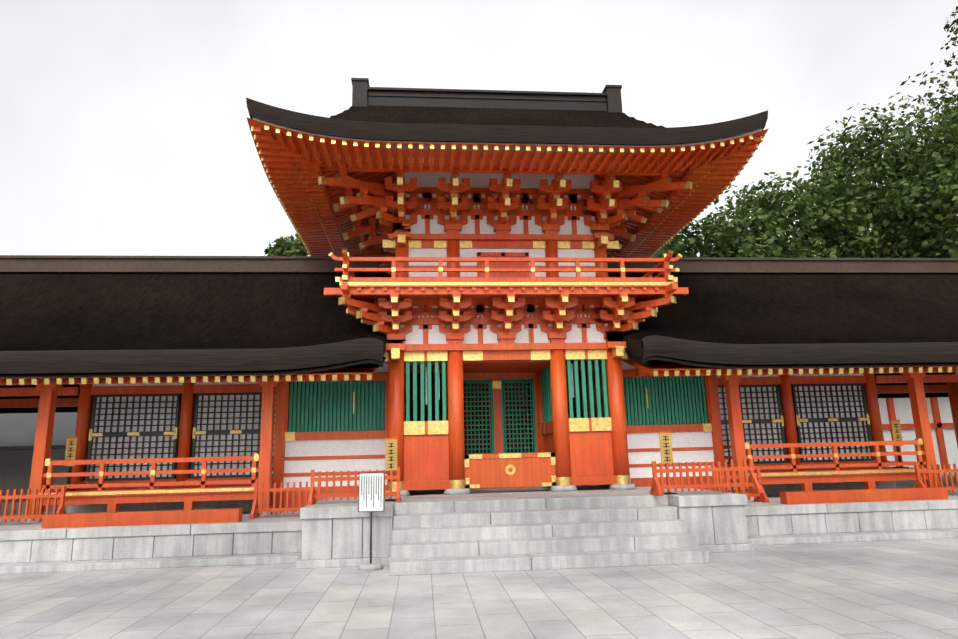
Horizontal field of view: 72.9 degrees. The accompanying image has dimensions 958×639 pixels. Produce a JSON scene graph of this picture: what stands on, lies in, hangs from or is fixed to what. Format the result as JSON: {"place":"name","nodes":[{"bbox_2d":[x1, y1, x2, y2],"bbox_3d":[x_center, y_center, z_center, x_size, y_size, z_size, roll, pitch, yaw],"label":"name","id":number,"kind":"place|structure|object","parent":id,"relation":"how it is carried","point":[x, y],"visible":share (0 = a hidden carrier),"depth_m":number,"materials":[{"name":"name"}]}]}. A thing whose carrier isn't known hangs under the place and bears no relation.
{"place":"outdoors","nodes":[
{"label":"outdoors","id":0,"kind":"place"},
{"bbox_2d":[0,412,76,449],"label":"wall","id":1,"kind":"structure","parent":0,"point":[17,431],"depth_m":19.84,"materials":[{"name":"white paint"}]},
{"bbox_2d":[0,538,957,638],"bbox_3d":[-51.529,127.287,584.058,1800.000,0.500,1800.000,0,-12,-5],"label":"ground","id":2,"kind":"structure","parent":0,"point":[899,589],"depth_m":7.18,"materials":[{"name":"grey stone"}]},
{"bbox_2d":[264,233,308,255],"bbox_3d":[-9.932,1.777,35.739,6.372,14.981,6.424,0,-12,-5],"label":"tree","id":3,"kind":"object","parent":2,"relation":"on","point":[288,247],"visible":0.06,"depth_m":35.26,"materials":[{"name":"green plant"}]},
{"bbox_2d":[358,472,384,570],"bbox_3d":[-1.595,2.968,9.592,0.380,1.370,0.370,0,-12,-5],"label":"notice board","id":4,"kind":"object","parent":2,"relation":"on","point":[371,517],"depth_m":9.57,"materials":[{"name":"grey metal"}]},
{"bbox_2d":[359,473,383,510],"bbox_3d":[-1.604,2.574,9.662,0.356,0.544,0.005,0,-12,-5],"label":"sign board","id":5,"kind":"object","parent":4,"relation":"attached to","point":[378,505],"visible":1,"depth_m":9.66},
{"bbox_2d":[0,472,957,575],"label":"stone platform","id":6,"kind":"structure","parent":2,"relation":"on","point":[426,532],"depth_m":10.26,"materials":[{"name":"stone"}]},
{"bbox_2d":[20,492,272,522],"bbox_3d":[-14.273,3.658,11.977,20.720,0.422,1.660,0,-12,-5],"label":"foundation","id":7,"kind":"object","parent":6,"relation":"on","point":[245,505],"visible":0.24,"depth_m":13.03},
{"bbox_2d":[0,272,396,500],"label":"corridor","id":8,"kind":"object","parent":6,"relation":"on","point":[95,311],"depth_m":13.73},
{"bbox_2d":[0,374,371,495],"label":"gold trim","id":9,"kind":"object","parent":8,"relation":"attached to","point":[289,436],"visible":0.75,"depth_m":11.88,"materials":[{"name":"gold metal"}]},
{"bbox_2d":[0,255,380,272],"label":"roof ridge","id":10,"kind":"structure","parent":8,"relation":"on","point":[142,264],"depth_m":15.44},
{"bbox_2d":[0,337,386,413],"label":"roof eave","id":11,"kind":"object","parent":8,"relation":"attached to","point":[97,361],"visible":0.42,"depth_m":11.43,"materials":[{"name":"black wood"}]},
{"bbox_2d":[0,368,397,439],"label":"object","id":12,"kind":"object","parent":8,"relation":"on","point":[357,371],"visible":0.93,"depth_m":11.74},
{"bbox_2d":[288,380,384,431],"bbox_3d":[-2.945,1.803,13.461,1.970,1.040,0.080,0,-12,-5],"label":"slatted window","id":13,"kind":"structure","parent":8,"relation":"attached to","point":[320,406],"depth_m":13.44,"materials":[{"name":"green wood"}]},
{"bbox_2d":[0,368,400,528],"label":"corridor timber frame","id":14,"kind":"object","parent":6,"relation":"on","point":[264,484],"visible":0.79,"depth_m":12.17,"materials":[{"name":"wood"}]},
{"bbox_2d":[253,127,760,490],"bbox_3d":[0.350,-0.788,15.476,9.327,9.328,8.685,0,-12,-5],"label":"gate timber frame","id":15,"kind":"object","parent":6,"relation":"on","point":[426,461],"visible":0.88,"depth_m":13.08,"materials":[{"name":"orange wood"}]},
{"bbox_2d":[463,383,524,453],"bbox_3d":[0.269,2.846,16.619,2.000,2.500,0.040,0,-12,-5],"label":"lattice door","id":16,"kind":"structure","parent":15,"relation":"attached to","point":[488,422],"depth_m":16.67,"materials":[{"name":"green wood"}]},
{"bbox_2d":[405,371,588,451],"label":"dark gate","id":17,"kind":"structure","parent":15,"relation":"attached to","point":[440,400],"depth_m":14.76,"materials":[{"name":"wood"}]},
{"bbox_2d":[400,172,607,343],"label":"wall","id":18,"kind":"structure","parent":15,"relation":"attached to","point":[435,335],"depth_m":13.80,"materials":[{"name":"white paint"}]},
{"bbox_2d":[251,125,762,490],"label":"metal fittings","id":19,"kind":"object","parent":15,"relation":"attached to","point":[441,427],"visible":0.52,"depth_m":12.77,"materials":[{"name":"gold metal"}]},
{"bbox_2d":[246,98,767,144],"bbox_3d":[0.306,-2.603,15.862,9.460,0.720,8.800,0,-12,-5],"label":"roof edge","id":20,"kind":"object","parent":15,"relation":"attached to","point":[462,132],"visible":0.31,"depth_m":11.53,"materials":[{"name":"black wood"}]},
{"bbox_2d":[252,117,761,153],"bbox_3d":[0.310,-2.428,15.825,9.260,0.482,8.600,0,-12,-5],"label":"roof eave","id":21,"kind":"object","parent":15,"relation":"attached to","point":[510,149],"visible":0.08,"depth_m":11.64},
{"bbox_2d":[246,117,768,382],"bbox_3d":[0.348,-0.867,15.493,9.424,4.329,8.784,0,-12,-5],"label":"eaves underside","id":22,"kind":"object","parent":15,"relation":"attached to","point":[503,366],"visible":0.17,"depth_m":12.06,"materials":[{"name":"orange wood"}]},
{"bbox_2d":[406,359,608,453],"bbox_3d":[0.511,2.244,13.862,4.070,2.480,1.965,0,-12,-5],"label":"lattice","id":23,"kind":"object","parent":15,"relation":"attached to","point":[546,395],"depth_m":13.96,"materials":[{"name":"green wood"}]},
{"bbox_2d":[250,105,764,145],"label":"gate roof","id":24,"kind":"structure","parent":15,"relation":"on","point":[477,116],"depth_m":15.38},
{"bbox_2d":[425,364,595,404],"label":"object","id":25,"kind":"object","parent":15,"relation":"attached to","point":[439,382],"visible":0.48,"depth_m":13.26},
{"bbox_2d":[385,483,635,496],"bbox_3d":[0.461,3.725,14.517,5.000,0.102,4.340,0,-12,-5],"label":"pillar base","id":26,"kind":"object","parent":6,"relation":"on","point":[631,486],"visible":0.35,"depth_m":12.54,"materials":[{"name":"grey stone"}]},
{"bbox_2d":[607,273,957,494],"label":"corridor","id":27,"kind":"object","parent":6,"relation":"on","point":[771,308],"depth_m":14.97,"materials":[{"name":"red wood"}]},
{"bbox_2d":[623,376,707,425],"bbox_3d":[3.978,1.765,14.076,1.970,1.040,0.080,0,-12,-5],"label":"window","id":28,"kind":"structure","parent":27,"relation":"attached to","point":[676,400],"depth_m":14.05,"materials":[{"name":"green wood"}]},
{"bbox_2d":[607,257,957,272],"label":"roof ridge","id":29,"kind":"structure","parent":27,"relation":"on","point":[796,265],"depth_m":16.83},
{"bbox_2d":[621,335,957,397],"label":"roof eave","id":30,"kind":"object","parent":27,"relation":"attached to","point":[763,354],"visible":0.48,"depth_m":12.43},
{"bbox_2d":[631,360,948,432],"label":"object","id":31,"kind":"object","parent":27,"relation":"on","point":[666,367],"visible":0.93,"depth_m":12.51,"materials":[{"name":"wood"}]},
{"bbox_2d":[622,360,957,504],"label":"corridor timber frame","id":32,"kind":"object","parent":6,"relation":"on","point":[738,469],"visible":0.58,"depth_m":13.36,"materials":[{"name":"wood"}]},
{"bbox_2d":[646,367,957,475],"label":"gold trim","id":33,"kind":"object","parent":32,"relation":"attached to","point":[707,427],"visible":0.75,"depth_m":13.04,"materials":[{"name":"gold metal"}]},
{"bbox_2d":[728,479,895,499],"bbox_3d":[15.410,3.493,14.615,20.720,0.422,1.660,0,-12,-5],"label":"foundation","id":34,"kind":"object","parent":6,"relation":"on","point":[772,489],"visible":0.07,"depth_m":14.28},
{"bbox_2d":[652,202,796,257],"bbox_3d":[12.156,0.682,34.850,11.464,15.692,11.676,0,-12,-5],"label":"tree","id":35,"kind":"object","parent":2,"relation":"on","point":[728,244],"depth_m":33.08,"materials":[{"name":"green plant"}]},
{"bbox_2d":[694,165,916,257],"bbox_3d":[18.218,0.111,37.569,13.416,17.655,13.721,0,-12,-5],"label":"tree","id":36,"kind":"object","parent":2,"relation":"on","point":[767,201],"depth_m":34.65,"materials":[{"name":"green plant"}]},
{"bbox_2d":[770,98,957,257],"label":"tree","id":37,"kind":"object","parent":2,"relation":"on","point":[941,197],"depth_m":34.55,"materials":[{"name":"green plant"}]},
{"bbox_2d":[851,61,957,256],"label":"tree","id":38,"kind":"object","parent":2,"relation":"on","point":[923,110],"visible":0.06,"depth_m":41.66,"materials":[{"name":"green plant"}]},
{"bbox_2d":[940,6,957,79],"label":"tree","id":39,"kind":"object","parent":2,"relation":"on","point":[954,39],"visible":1,"depth_m":18.22,"materials":[{"name":"green plant"}]},
{"bbox_2d":[0,397,957,501],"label":"wall","id":40,"kind":"structure","parent":0,"point":[903,410],"depth_m":27.05,"materials":[{"name":"white paint"}]},
{"bbox_2d":[0,0,957,256],"label":"sky","id":41,"kind":"structure","parent":0,"point":[125,130],"materials":[{"name":"white"}]},
{"bbox_2d":[351,78,622,112],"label":"roof ridge","id":42,"kind":"structure","parent":0,"point":[365,94],"depth_m":16.26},
{"bbox_3d":[20.191,7.060,29.492,16.000,0.600,7.000,0,-12,-5],"label":"stone","id":43,"kind":"object","parent":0,"visible":0},
{"bbox_2d":[882,397,953,468],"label":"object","id":44,"kind":"object","parent":43,"relation":"on","point":[937,425],"visible":0.1,"depth_m":27.21,"materials":[{"name":"wood"}]}
]}

